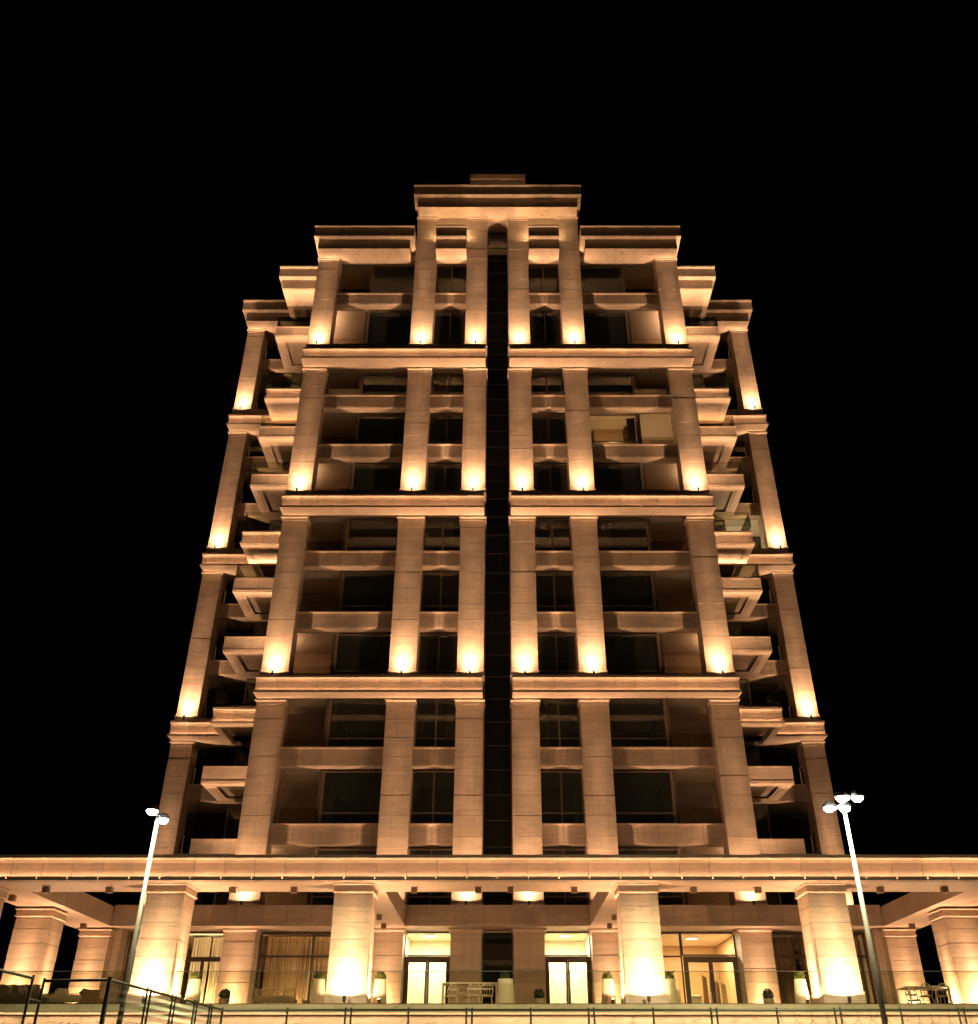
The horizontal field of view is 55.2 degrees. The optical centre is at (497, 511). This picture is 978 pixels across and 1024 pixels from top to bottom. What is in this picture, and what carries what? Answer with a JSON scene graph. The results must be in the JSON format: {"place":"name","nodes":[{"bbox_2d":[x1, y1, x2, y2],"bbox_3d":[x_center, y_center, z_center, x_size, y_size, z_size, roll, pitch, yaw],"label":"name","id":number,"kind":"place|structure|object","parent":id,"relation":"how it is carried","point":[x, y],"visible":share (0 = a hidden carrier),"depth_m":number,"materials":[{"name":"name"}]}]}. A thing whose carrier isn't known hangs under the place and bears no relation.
{"place":"outdoors","nodes":[
{"label":"outdoors","id":0,"kind":"place"},
{"bbox_2d":[0,961,123,1002],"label":"boundary wall","id":1,"kind":"structure","parent":0,"point":[63,965],"depth_m":55.86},
{"bbox_2d":[0,0,977,1002],"label":"sky","id":2,"kind":"structure","parent":0,"point":[162,162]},
{"bbox_2d":[1,1012,977,1014],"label":"terrace","id":3,"kind":"structure","parent":0,"point":[519,1013],"depth_m":29.14,"materials":[{"name":"stone"}]},
{"bbox_2d":[0,984,48,1002],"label":"wicker sofa","id":4,"kind":"object","parent":3,"relation":"on","point":[35,992],"visible":0.62,"depth_m":30.84,"materials":[{"name":"brown wicker"}]},
{"bbox_2d":[44,993,81,1002],"bbox_3d":[-14.650,16.563,31.636,1.291,0.472,0.760,0,-32,0],"label":"outdoor rope sofa","id":5,"kind":"object","parent":3,"relation":"on","point":[63,998],"visible":0.5,"depth_m":31.44,"materials":[{"name":"beige fabric"}]},
{"bbox_2d":[12,971,125,1001],"bbox_3d":[-14.170,15.258,30.017,4.900,0.986,0.054,0,-32,0],"label":"glass balustrade","id":6,"kind":"object","parent":3,"relation":"on","point":[69,971],"visible":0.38,"depth_m":30.25,"materials":[{"name":"metal"}]},
{"bbox_2d":[81,990,103,1002],"bbox_3d":[-13.500,16.312,31.309,0.570,0.557,0.780,0,-32,0],"label":"wooden chair","id":7,"kind":"object","parent":3,"relation":"on","point":[91,997],"visible":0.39,"depth_m":31.05,"materials":[{"name":"brown wood"}]},
{"bbox_2d":[185,972,201,1002],"bbox_3d":[-10.200,16.049,31.460,0.540,1.158,0.540,0,-32,0],"label":"tall planter","id":8,"kind":"object","parent":3,"relation":"on","point":[193,990],"visible":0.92,"depth_m":31.35,"materials":[{"name":"white ceramic"}]},
{"bbox_2d":[218,989,230,1002],"bbox_3d":[-9.505,16.965,32.543,0.414,0.740,0.426,0,-32,0],"label":"ball planter","id":9,"kind":"object","parent":3,"relation":"on","point":[224,994],"visible":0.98,"depth_m":32.50,"materials":[{"name":"concrete"}]},
{"bbox_2d":[174,971,327,1002],"bbox_3d":[-7.925,15.258,30.017,4.910,0.986,0.054,0,-32,0],"label":"glass balustrade","id":10,"kind":"object","parent":3,"relation":"on","point":[250,971],"visible":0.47,"depth_m":30.25,"materials":[{"name":"glass"}]},
{"bbox_2d":[251,989,296,1002],"bbox_3d":[-7.580,16.600,31.848,1.441,0.632,0.760,0,-32,0],"label":"outdoor rope sofa","id":11,"kind":"object","parent":3,"relation":"on","point":[275,999],"visible":0.72,"depth_m":31.63,"materials":[{"name":"beige fabric"}]},
{"bbox_2d":[310,972,324,1002],"bbox_3d":[-6.020,16.053,31.457,0.540,1.150,0.540,0,-32,0],"label":"tall planter","id":12,"kind":"object","parent":3,"relation":"on","point":[318,992],"visible":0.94,"depth_m":31.32,"materials":[{"name":"white ceramic"}]},
{"bbox_2d":[372,972,386,1002],"bbox_3d":[-3.950,16.049,31.460,0.540,1.159,0.540,0,-32,0],"label":"tall planter","id":13,"kind":"object","parent":3,"relation":"on","point":[379,991],"visible":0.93,"depth_m":31.33,"materials":[{"name":"white ceramic"}]},
{"bbox_2d":[407,963,445,1002],"bbox_3d":[-3.070,21.633,41.898,1.980,2.593,0.030,0,-32,0],"label":"glass door","id":14,"kind":"structure","parent":3,"relation":"on","point":[416,983],"depth_m":42.16,"materials":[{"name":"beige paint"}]},
{"bbox_2d":[443,983,458,1002],"bbox_3d":[-1.619,16.707,32.228,0.453,0.857,0.433,20,-37,-29],"label":"chair","id":15,"kind":"object","parent":3,"relation":"on","point":[455,989],"visible":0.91,"depth_m":32.18,"materials":[{"name":"brown wood"}]},
{"bbox_2d":[456,986,467,1002],"bbox_3d":[-1.250,17.180,32.995,0.453,0.857,0.433,0,-32,0],"label":"chair","id":16,"kind":"object","parent":3,"relation":"on","point":[462,997],"visible":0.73,"depth_m":33.21,"materials":[{"name":"brown wood"}]},
{"bbox_2d":[441,982,496,1002],"bbox_3d":[-0.970,16.853,32.491,1.920,0.877,0.900,0,-32,0],"label":"dining table","id":17,"kind":"object","parent":3,"relation":"on","point":[462,984],"visible":0.84,"depth_m":32.34,"materials":[{"name":"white wood"}]},
{"bbox_2d":[468,982,480,1002],"bbox_3d":[-0.800,16.602,32.058,0.453,0.857,0.433,0,-32,0],"label":"chair","id":18,"kind":"object","parent":3,"relation":"on","point":[476,989],"visible":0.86,"depth_m":32.02,"materials":[{"name":"brown wood"}]},
{"bbox_2d":[481,982,493,1002],"bbox_3d":[-0.360,16.602,32.058,0.453,0.857,0.433,0,-32,0],"label":"chair","id":19,"kind":"object","parent":3,"relation":"on","point":[484,989],"visible":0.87,"depth_m":32.01,"materials":[{"name":"brown wood"}]},
{"bbox_2d":[0,855,977,1002],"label":"portico","id":20,"kind":"structure","parent":3,"relation":"on","point":[367,889],"depth_m":31.40,"materials":[{"name":"stone"}]},
{"bbox_2d":[369,971,623,996],"bbox_3d":[-0.050,15.258,30.017,8.160,0.986,0.054,0,-32,0],"label":"glass balustrade","id":21,"kind":"object","parent":3,"relation":"on","point":[496,971],"visible":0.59,"depth_m":30.25,"materials":[{"name":"metal"}]},
{"bbox_2d":[102,174,893,1002],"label":"apartment tower","id":22,"kind":"structure","parent":3,"relation":"on","point":[356,574],"depth_m":51.23,"materials":[{"name":"stone"}]},
{"bbox_2d":[118,932,139,1002],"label":"shop window","id":23,"kind":"structure","parent":22,"relation":"in","point":[131,937],"depth_m":40.77,"materials":[{"name":"brown metal"}]},
{"bbox_2d":[132,937,190,994],"bbox_3d":[-14.925,20.560,41.073,2.350,3.533,0.100,0,-32,0],"label":"curtain","id":24,"kind":"object","parent":22,"relation":"hanging from","point":[184,966],"visible":0.05,"depth_m":41.33,"materials":[{"name":"beige fabric"}]},
{"bbox_2d":[185,938,211,1002],"bbox_3d":[-13.290,20.691,41.286,0.820,3.533,0.100,0,-32,0],"label":"curtain","id":25,"kind":"object","parent":22,"relation":"hanging from","point":[201,947],"visible":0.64,"depth_m":41.83,"materials":[{"name":"beige fabric"}]},
{"bbox_2d":[185,958,220,983],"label":"shop window","id":26,"kind":"structure","parent":22,"relation":"in","point":[202,960],"depth_m":40.82,"materials":[{"name":"brown metal"}]},
{"bbox_2d":[186,932,223,957],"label":"shop window","id":27,"kind":"structure","parent":22,"relation":"in","point":[190,932],"depth_m":41.39,"materials":[{"name":"brown metal"}]},
{"bbox_2d":[204,938,222,1002],"bbox_3d":[-12.325,20.691,41.286,0.950,3.533,0.100,0,-32,0],"label":"curtain","id":28,"kind":"object","parent":22,"relation":"hanging from","point":[213,976],"visible":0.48,"depth_m":41.45,"materials":[{"name":"beige fabric"}]},
{"bbox_2d":[252,932,330,1002],"bbox_3d":[-7.955,20.160,40.492,5.010,3.643,0.090,0,-32,0],"label":"shop window","id":29,"kind":"structure","parent":22,"relation":"in","point":[314,934],"depth_m":40.93,"materials":[{"name":"brown metal"}]},
{"bbox_2d":[261,937,330,1002],"bbox_3d":[-7.900,20.560,41.073,4.800,3.533,0.100,0,-32,0],"label":"curtain","id":30,"kind":"object","parent":22,"relation":"hanging from","point":[298,982],"visible":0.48,"depth_m":41.41,"materials":[{"name":"beige fabric"}]},
{"bbox_2d":[311,849,376,904],"bbox_3d":[-6.880,16.910,42.522,2.960,3.100,0.090,0,-32,0],"label":"window","id":31,"kind":"structure","parent":22,"relation":"in","point":[313,896],"depth_m":43.28,"materials":[{"name":"black metal"}]},
{"bbox_2d":[319,771,381,822],"bbox_3d":[-6.880,13.804,44.439,2.960,3.000,0.090,0,-32,0],"label":"window","id":32,"kind":"structure","parent":22,"relation":"in","point":[325,772],"depth_m":44.55,"materials":[{"name":"black metal"}]},
{"bbox_2d":[327,698,389,746],"bbox_3d":[-6.880,10.694,46.359,2.960,3.110,0.090,0,-32,0],"label":"window","id":33,"kind":"structure","parent":22,"relation":"in","point":[332,699],"depth_m":46.47,"materials":[{"name":"black metal"}]},
{"bbox_2d":[334,634,390,672],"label":"window","id":34,"kind":"structure","parent":22,"relation":"in","point":[335,670],"depth_m":48.43,"materials":[{"name":"black metal"}]},
{"bbox_2d":[340,572,394,610],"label":"window","id":35,"kind":"structure","parent":22,"relation":"in","point":[341,605],"depth_m":50.26,"materials":[{"name":"black metal"}]},
{"bbox_2d":[346,519,396,550],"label":"window","id":36,"kind":"structure","parent":22,"relation":"in","point":[347,546],"depth_m":52.08,"materials":[{"name":"black metal"}]},
{"bbox_2d":[352,464,401,489],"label":"window","id":37,"kind":"structure","parent":22,"relation":"in","point":[355,465],"depth_m":54.62,"materials":[{"name":"black metal"}]},
{"bbox_2d":[356,414,404,443],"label":"window","id":38,"kind":"structure","parent":22,"relation":"in","point":[357,441],"depth_m":55.90,"materials":[{"name":"black metal"}]},
{"bbox_2d":[361,374,406,394],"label":"window","id":39,"kind":"structure","parent":22,"relation":"in","point":[363,374],"depth_m":57.74,"materials":[{"name":"black metal"}]},
{"bbox_2d":[366,311,411,343],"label":"window","id":40,"kind":"structure","parent":22,"relation":"in","point":[384,327],"depth_m":60.31,"materials":[{"name":"black glass"}]},
{"bbox_2d":[371,266,414,292],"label":"window","id":41,"kind":"structure","parent":22,"relation":"in","point":[385,279],"depth_m":62.58,"materials":[{"name":"black glass"}]},
{"bbox_2d":[402,956,449,1002],"bbox_3d":[-3.050,20.550,40.192,2.020,2.683,0.170,0,-32,0],"label":"door","id":42,"kind":"structure","parent":22,"relation":"in","point":[407,959],"depth_m":40.63,"materials":[{"name":"brown metal"}]},
{"bbox_2d":[404,932,449,955],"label":"shop window","id":43,"kind":"structure","parent":22,"relation":"in","point":[407,932],"depth_m":41.40,"materials":[{"name":"brown metal"}]},
{"bbox_2d":[407,849,452,904],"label":"window","id":44,"kind":"structure","parent":22,"relation":"in","point":[431,850],"depth_m":42.22,"materials":[{"name":"black metal"}]},
{"bbox_2d":[411,771,453,822],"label":"window","id":45,"kind":"structure","parent":22,"relation":"in","point":[433,772],"depth_m":44.54,"materials":[{"name":"black metal"}]},
{"bbox_2d":[414,698,457,746],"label":"window","id":46,"kind":"structure","parent":22,"relation":"in","point":[436,699],"depth_m":46.41,"materials":[{"name":"black metal"}]},
{"bbox_2d":[418,634,457,672],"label":"window","id":47,"kind":"structure","parent":22,"relation":"in","point":[438,635],"depth_m":48.42,"materials":[{"name":"black metal"}]},
{"bbox_2d":[421,572,458,610],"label":"window","id":48,"kind":"structure","parent":22,"relation":"in","point":[441,573],"depth_m":50.32,"materials":[{"name":"black metal"}]},
{"bbox_2d":[424,519,459,550],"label":"window","id":49,"kind":"structure","parent":22,"relation":"in","point":[443,520],"depth_m":52.07,"materials":[{"name":"black metal"}]},
{"bbox_2d":[427,464,461,489],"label":"window","id":50,"kind":"structure","parent":22,"relation":"in","point":[445,465],"depth_m":54.62,"materials":[{"name":"black metal"}]},
{"bbox_2d":[429,414,462,443],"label":"window","id":51,"kind":"structure","parent":22,"relation":"in","point":[446,415],"depth_m":55.96,"materials":[{"name":"black metal"}]},
{"bbox_2d":[431,374,463,394],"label":"window","id":52,"kind":"structure","parent":22,"relation":"in","point":[447,393],"depth_m":57.61,"materials":[{"name":"black metal"}]},
{"bbox_2d":[433,311,465,343],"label":"window","id":53,"kind":"structure","parent":22,"relation":"in","point":[449,326],"depth_m":60.31,"materials":[{"name":"black glass"}]},
{"bbox_2d":[436,266,466,292],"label":"window","id":54,"kind":"structure","parent":22,"relation":"in","point":[450,279],"depth_m":62.58,"materials":[{"name":"black glass"}]},
{"bbox_2d":[528,266,558,292],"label":"window","id":55,"kind":"structure","parent":22,"relation":"in","point":[542,279],"depth_m":62.58,"materials":[{"name":"black glass"}]},
{"bbox_2d":[529,311,561,343],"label":"window","id":56,"kind":"structure","parent":22,"relation":"in","point":[545,326],"depth_m":60.31,"materials":[{"name":"black glass"}]},
{"bbox_2d":[531,374,563,394],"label":"window","id":57,"kind":"structure","parent":22,"relation":"in","point":[547,393],"depth_m":57.65,"materials":[{"name":"black metal"}]},
{"bbox_2d":[532,414,565,443],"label":"window","id":58,"kind":"structure","parent":22,"relation":"in","point":[547,415],"depth_m":55.92,"materials":[{"name":"black metal"}]},
{"bbox_2d":[533,464,567,489],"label":"window","id":59,"kind":"structure","parent":22,"relation":"in","point":[549,465],"depth_m":54.62,"materials":[{"name":"black metal"}]},
{"bbox_2d":[535,519,570,550],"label":"window","id":60,"kind":"structure","parent":22,"relation":"in","point":[551,520],"depth_m":52.08,"materials":[{"name":"black metal"}]},
{"bbox_2d":[536,572,573,610],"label":"window","id":61,"kind":"structure","parent":22,"relation":"in","point":[553,573],"depth_m":50.36,"materials":[{"name":"black metal"}]},
{"bbox_2d":[537,634,576,672],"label":"window","id":62,"kind":"structure","parent":22,"relation":"in","point":[555,635],"depth_m":48.40,"materials":[{"name":"black metal"}]},
{"bbox_2d":[537,698,580,746],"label":"window","id":63,"kind":"structure","parent":22,"relation":"in","point":[557,699],"depth_m":46.41,"materials":[{"name":"black metal"}]},
{"bbox_2d":[541,771,583,822],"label":"window","id":64,"kind":"structure","parent":22,"relation":"in","point":[560,772],"depth_m":44.53,"materials":[{"name":"black metal"}]},
{"bbox_2d":[542,849,587,904],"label":"window","id":65,"kind":"structure","parent":22,"relation":"in","point":[563,850],"depth_m":42.22,"materials":[{"name":"black metal"}]},
{"bbox_2d":[545,932,590,955],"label":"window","id":66,"kind":"structure","parent":22,"relation":"in","point":[546,932],"depth_m":41.40,"materials":[{"name":"brown metal"}]},
{"bbox_2d":[545,956,592,1002],"bbox_3d":[3.050,20.550,40.192,2.020,2.683,0.170,0,-32,0],"label":"door","id":67,"kind":"structure","parent":22,"relation":"in","point":[548,959],"depth_m":40.59,"materials":[{"name":"brown metal"}]},
{"bbox_2d":[580,266,623,292],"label":"window","id":68,"kind":"structure","parent":22,"relation":"in","point":[594,279],"depth_m":62.58,"materials":[{"name":"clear glass"}]},
{"bbox_2d":[583,311,628,343],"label":"window","id":69,"kind":"structure","parent":22,"relation":"in","point":[600,327],"depth_m":60.31,"materials":[{"name":"black glass"}]},
{"bbox_2d":[588,374,633,394],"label":"window","id":70,"kind":"structure","parent":22,"relation":"in","point":[588,374],"depth_m":57.72,"materials":[{"name":"black glass"}]},
{"bbox_2d":[590,414,638,443],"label":"window","id":71,"kind":"structure","parent":22,"relation":"in","point":[637,441],"depth_m":55.92,"materials":[{"name":"black metal"}]},
{"bbox_2d":[593,464,642,489],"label":"window","id":72,"kind":"structure","parent":22,"relation":"in","point":[593,464],"depth_m":54.62,"materials":[{"name":"black metal"}]},
{"bbox_2d":[598,519,648,550],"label":"window","id":73,"kind":"structure","parent":22,"relation":"in","point":[647,546],"depth_m":52.11,"materials":[{"name":"black metal"}]},
{"bbox_2d":[600,572,654,610],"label":"window","id":74,"kind":"structure","parent":22,"relation":"in","point":[653,605],"depth_m":50.23,"materials":[{"name":"metal"}]},
{"bbox_2d":[604,634,660,672],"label":"window","id":75,"kind":"structure","parent":22,"relation":"in","point":[656,635],"depth_m":48.39,"materials":[{"name":"metal"}]},
{"bbox_2d":[605,698,667,746],"bbox_3d":[6.880,10.694,46.359,2.960,3.110,0.090,0,-32,0],"label":"window","id":76,"kind":"structure","parent":22,"relation":"in","point":[662,699],"depth_m":46.48,"materials":[{"name":"black metal"}]},
{"bbox_2d":[613,771,675,822],"bbox_3d":[6.880,13.804,44.439,2.960,3.000,0.090,0,-32,0],"label":"window","id":77,"kind":"structure","parent":22,"relation":"in","point":[669,772],"depth_m":44.54,"materials":[{"name":"metal"}]},
{"bbox_2d":[618,849,683,904],"bbox_3d":[6.880,16.910,42.522,2.960,3.100,0.090,0,-32,0],"label":"window","id":78,"kind":"structure","parent":22,"relation":"in","point":[681,896],"depth_m":43.28,"materials":[{"name":"metal"}]},
{"bbox_2d":[661,932,685,1002],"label":"shop window","id":79,"kind":"structure","parent":22,"relation":"in","point":[678,933],"depth_m":40.91,"materials":[{"name":"brown metal"}]},
{"bbox_2d":[680,932,736,955],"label":"shop window","id":80,"kind":"structure","parent":22,"relation":"in","point":[735,954],"depth_m":41.13,"materials":[{"name":"brown metal"}]},
{"bbox_2d":[683,956,741,1002],"bbox_3d":[9.270,20.550,40.192,2.340,2.683,0.170,0,-32,0],"label":"door","id":81,"kind":"structure","parent":22,"relation":"in","point":[710,960],"depth_m":40.59,"materials":[{"name":"brown metal"}]},
{"bbox_2d":[772,937,796,1002],"bbox_3d":[12.550,20.560,41.073,1.300,3.533,0.099,0,-32,0],"label":"curtain","id":82,"kind":"object","parent":22,"relation":"hanging from","point":[782,945],"visible":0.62,"depth_m":41.35,"materials":[{"name":"beige fabric"}]},
{"bbox_2d":[771,932,876,1002],"bbox_3d":[14.010,20.160,40.492,4.380,3.643,0.090,0,-32,0],"label":"shop window","id":83,"kind":"structure","parent":22,"relation":"in","point":[801,956],"depth_m":40.92,"materials":[{"name":"brown metal"}]},
{"bbox_2d":[796,937,868,1002],"bbox_3d":[14.750,20.560,41.073,2.700,3.533,0.100,0,-32,0],"label":"curtain","id":84,"kind":"object","parent":22,"relation":"hanging from","point":[859,964],"visible":0.11,"depth_m":41.37,"materials":[{"name":"beige fabric"}]},
{"bbox_2d":[497,972,514,1002],"bbox_3d":[0.270,16.047,31.461,0.620,1.162,0.620,0,-32,0],"label":"tall planter","id":85,"kind":"object","parent":3,"relation":"on","point":[505,992],"visible":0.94,"depth_m":31.28,"materials":[{"name":"white ceramic"}]},
{"bbox_2d":[534,989,544,1002],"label":"ball planter","id":86,"kind":"object","parent":3,"relation":"on","point":[539,995],"visible":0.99,"depth_m":32.48,"materials":[{"name":"concrete"}]},
{"bbox_2d":[547,963,587,1002],"bbox_3d":[3.070,21.633,41.898,1.980,2.593,0.030,0,-32,0],"label":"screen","id":87,"kind":"object","parent":3,"relation":"on","point":[578,984],"visible":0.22,"depth_m":42.14,"materials":[{"name":"clear glass"}]},
{"bbox_2d":[601,972,616,1002],"bbox_3d":[3.720,16.049,31.460,0.540,1.159,0.540,0,-32,0],"label":"tall planter","id":88,"kind":"object","parent":3,"relation":"on","point":[608,991],"visible":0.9,"depth_m":31.32,"materials":[{"name":"white ceramic"}]},
{"bbox_2d":[664,972,677,1002],"bbox_3d":[5.780,16.049,31.460,0.540,1.158,0.540,0,-32,0],"label":"tall planter","id":89,"kind":"object","parent":3,"relation":"on","point":[670,988],"visible":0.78,"depth_m":31.32,"materials":[{"name":"white ceramic"}]},
{"bbox_2d":[702,976,727,1002],"bbox_3d":[9.665,21.644,41.427,1.030,2.080,0.240,0,-32,0],"label":"folding screen","id":90,"kind":"object","parent":3,"relation":"on","point":[706,995],"visible":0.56,"depth_m":41.62,"materials":[{"name":"brown wood"}]},
{"bbox_2d":[664,971,819,999],"bbox_3d":[7.825,15.258,30.017,4.910,0.986,0.054,0,-32,0],"label":"glass balustrade","id":91,"kind":"object","parent":3,"relation":"on","point":[742,971],"visible":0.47,"depth_m":30.25,"materials":[{"name":"metal"}]},
{"bbox_2d":[762,988,773,1002],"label":"ball planter","id":92,"kind":"object","parent":3,"relation":"on","point":[769,995],"visible":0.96,"depth_m":32.50,"materials":[{"name":"concrete"}]},
{"bbox_2d":[793,972,810,1002],"bbox_3d":[10.200,16.051,31.459,0.540,1.155,0.540,0,-32,0],"label":"tall planter","id":93,"kind":"object","parent":3,"relation":"on","point":[801,991],"visible":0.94,"depth_m":31.33,"materials":[{"name":"white ceramic"}]},
{"bbox_2d":[860,971,977,1001],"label":"glass balustrade","id":94,"kind":"object","parent":3,"relation":"on","point":[922,971],"visible":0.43,"depth_m":30.25,"materials":[{"name":"glass"}]},
{"bbox_2d":[895,986,952,1002],"bbox_3d":[15.000,17.150,32.895,1.450,0.797,1.200,0,-32,0],"label":"dining table","id":95,"kind":"object","parent":3,"relation":"on","point":[909,988],"visible":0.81,"depth_m":32.69,"materials":[{"name":"beige wood"}]},
{"bbox_2d":[919,983,934,1002],"bbox_3d":[14.750,16.707,32.228,0.453,0.857,0.433,0,-32,0],"label":"chair","id":96,"kind":"object","parent":3,"relation":"on","point":[924,995],"visible":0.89,"depth_m":32.18,"materials":[{"name":"beige wicker"}]},
{"bbox_2d":[935,983,950,1002],"bbox_3d":[15.300,16.707,32.228,0.453,0.857,0.433,4,-32,-7],"label":"chair","id":97,"kind":"object","parent":3,"relation":"on","point":[941,995],"visible":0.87,"depth_m":32.18,"materials":[{"name":"brown wood"}]},
{"bbox_2d":[780,1012,977,1023],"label":"netting","id":98,"kind":"object","parent":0,"point":[875,1022],"visible":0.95,"depth_m":22.85,"materials":[{"name":"grey metal"}]},
{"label":"court","id":99,"kind":"structure","parent":0,"visible":0},
{"bbox_2d":[0,969,40,1023],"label":"chain link fence","id":100,"kind":"object","parent":99,"relation":"on","point":[31,978],"visible":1,"depth_m":16.18,"materials":[{"name":"grey metal"}]},
{"bbox_2d":[33,978,106,1023],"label":"chain link fence","id":101,"kind":"object","parent":99,"relation":"on","point":[58,981],"visible":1,"depth_m":16.88,"materials":[{"name":"black metal"}]},
{"bbox_2d":[117,804,169,1023],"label":"court lamp","id":102,"kind":"object","parent":99,"relation":"on","point":[161,818],"visible":0.97,"depth_m":21.18,"materials":[{"name":"metal"}]},
{"bbox_2d":[99,977,222,1023],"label":"chain link fence","id":103,"kind":"object","parent":99,"relation":"on","point":[177,1000],"visible":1,"depth_m":18.73,"materials":[{"name":"grey metal"}]},
{"bbox_2d":[219,1007,977,1023],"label":"metal railing","id":104,"kind":"object","parent":99,"relation":"on","point":[588,1010],"visible":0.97,"depth_m":23.16,"materials":[{"name":"black metal"}]},
{"bbox_2d":[822,790,887,1023],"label":"court lamp","id":105,"kind":"object","parent":99,"relation":"on","point":[843,805],"visible":1,"depth_m":20.39,"materials":[{"name":"metal"}]},
{"bbox_3d":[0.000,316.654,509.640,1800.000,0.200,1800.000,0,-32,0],"label":"ground","id":106,"kind":"structure","parent":0,"visible":0},
{"bbox_2d":[0,1003,977,1023],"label":"retaining wall","id":107,"kind":"structure","parent":106,"relation":"on","point":[601,1019],"depth_m":29.14,"materials":[{"name":"stone"}]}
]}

